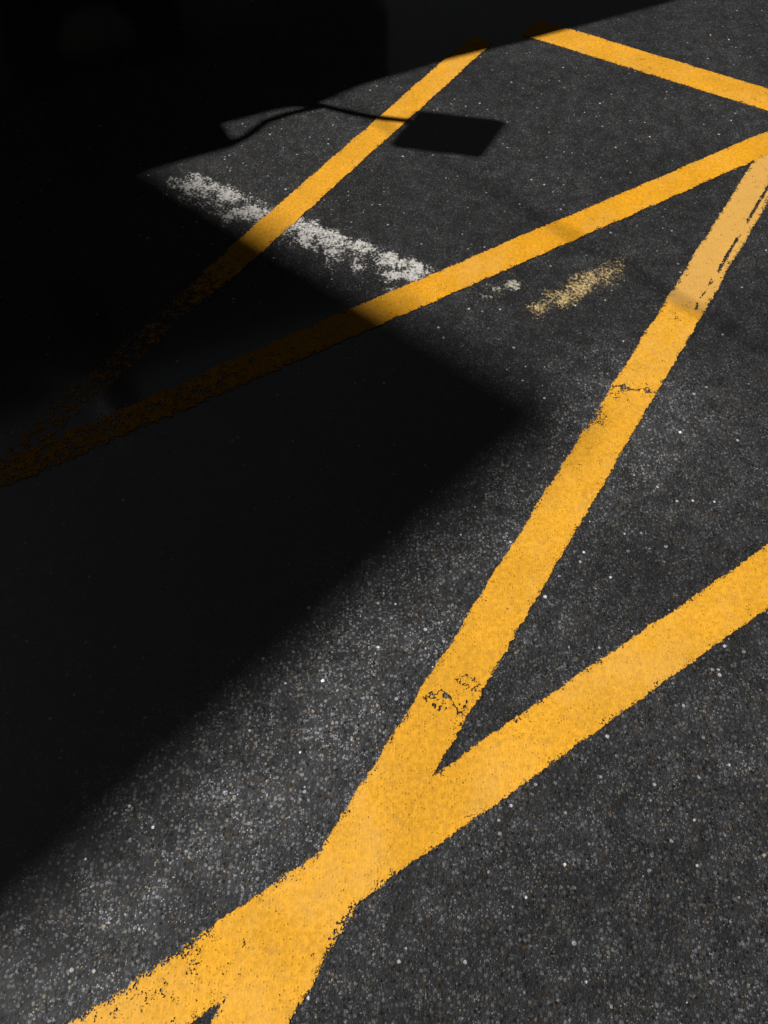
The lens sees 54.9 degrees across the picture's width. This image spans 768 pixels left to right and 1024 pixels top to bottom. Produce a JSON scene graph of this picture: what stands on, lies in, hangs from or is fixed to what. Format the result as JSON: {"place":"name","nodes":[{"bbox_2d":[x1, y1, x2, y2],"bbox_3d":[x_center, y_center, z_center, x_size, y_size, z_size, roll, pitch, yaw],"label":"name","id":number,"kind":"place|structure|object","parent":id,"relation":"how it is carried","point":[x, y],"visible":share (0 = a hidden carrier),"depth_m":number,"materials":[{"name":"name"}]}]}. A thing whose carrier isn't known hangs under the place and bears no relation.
{"place":"outdoors","nodes":[
{"label":"outdoors","id":0,"kind":"place"},
{"bbox_2d":[0,0,767,1023],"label":"asphalt ground","id":1,"kind":"structure","parent":0,"point":[232,622],"depth_m":1.78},
{"bbox_2d":[3,35,491,454],"bbox_3d":[-0.295,-0.967,2.358,0.120,0.001,2.555,29,63,17],"label":"yellow parking line","id":2,"kind":"object","parent":1,"relation":"on","point":[323,180],"visible":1,"depth_m":2.41,"materials":[{"name":"paint"}]},
{"bbox_2d":[145,172,433,292],"bbox_3d":[-0.335,-0.863,2.295,1.180,0.001,0.324,27,62,16],"label":"worn white line","id":3,"kind":"object","parent":1,"relation":"on","point":[418,268],"visible":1,"depth_m":2.29,"materials":[{"name":"white paint"}]},
{"bbox_2d":[0,132,767,486],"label":"yellow parking line","id":4,"kind":"object","parent":1,"relation":"on","point":[380,310],"visible":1,"depth_m":2.14,"materials":[{"name":"paint"}]},
{"bbox_2d":[68,544,767,1023],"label":"yellow parking line","id":5,"kind":"object","parent":1,"relation":"on","point":[644,660],"visible":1,"depth_m":1.45,"materials":[{"name":"paint"}]},
{"bbox_2d":[211,154,767,1023],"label":"yellow parking line","id":6,"kind":"object","parent":1,"relation":"on","point":[363,832],"visible":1,"depth_m":1.56,"materials":[{"name":"paint"}]},
{"bbox_2d":[479,279,520,299],"bbox_3d":[0.335,-0.650,2.163,0.304,0.001,0.144,-24,61,-14],"label":"worn white line","id":7,"kind":"object","parent":1,"relation":"on","point":[515,283],"visible":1,"depth_m":2.17,"materials":[{"name":"white paint"}]},
{"bbox_2d":[526,254,627,320],"bbox_3d":[0.555,-0.648,2.162,0.571,0.001,0.174,-30,63,-17],"label":"worn yellow line","id":8,"kind":"object","parent":1,"relation":"on","point":[576,291],"visible":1,"depth_m":2.17,"materials":[{"name":"yellow paint"}]},
{"bbox_2d":[522,19,767,110],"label":"yellow parking line","id":9,"kind":"object","parent":1,"relation":"on","point":[689,75],"visible":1,"depth_m":2.82,"materials":[{"name":"paint"}]}
]}

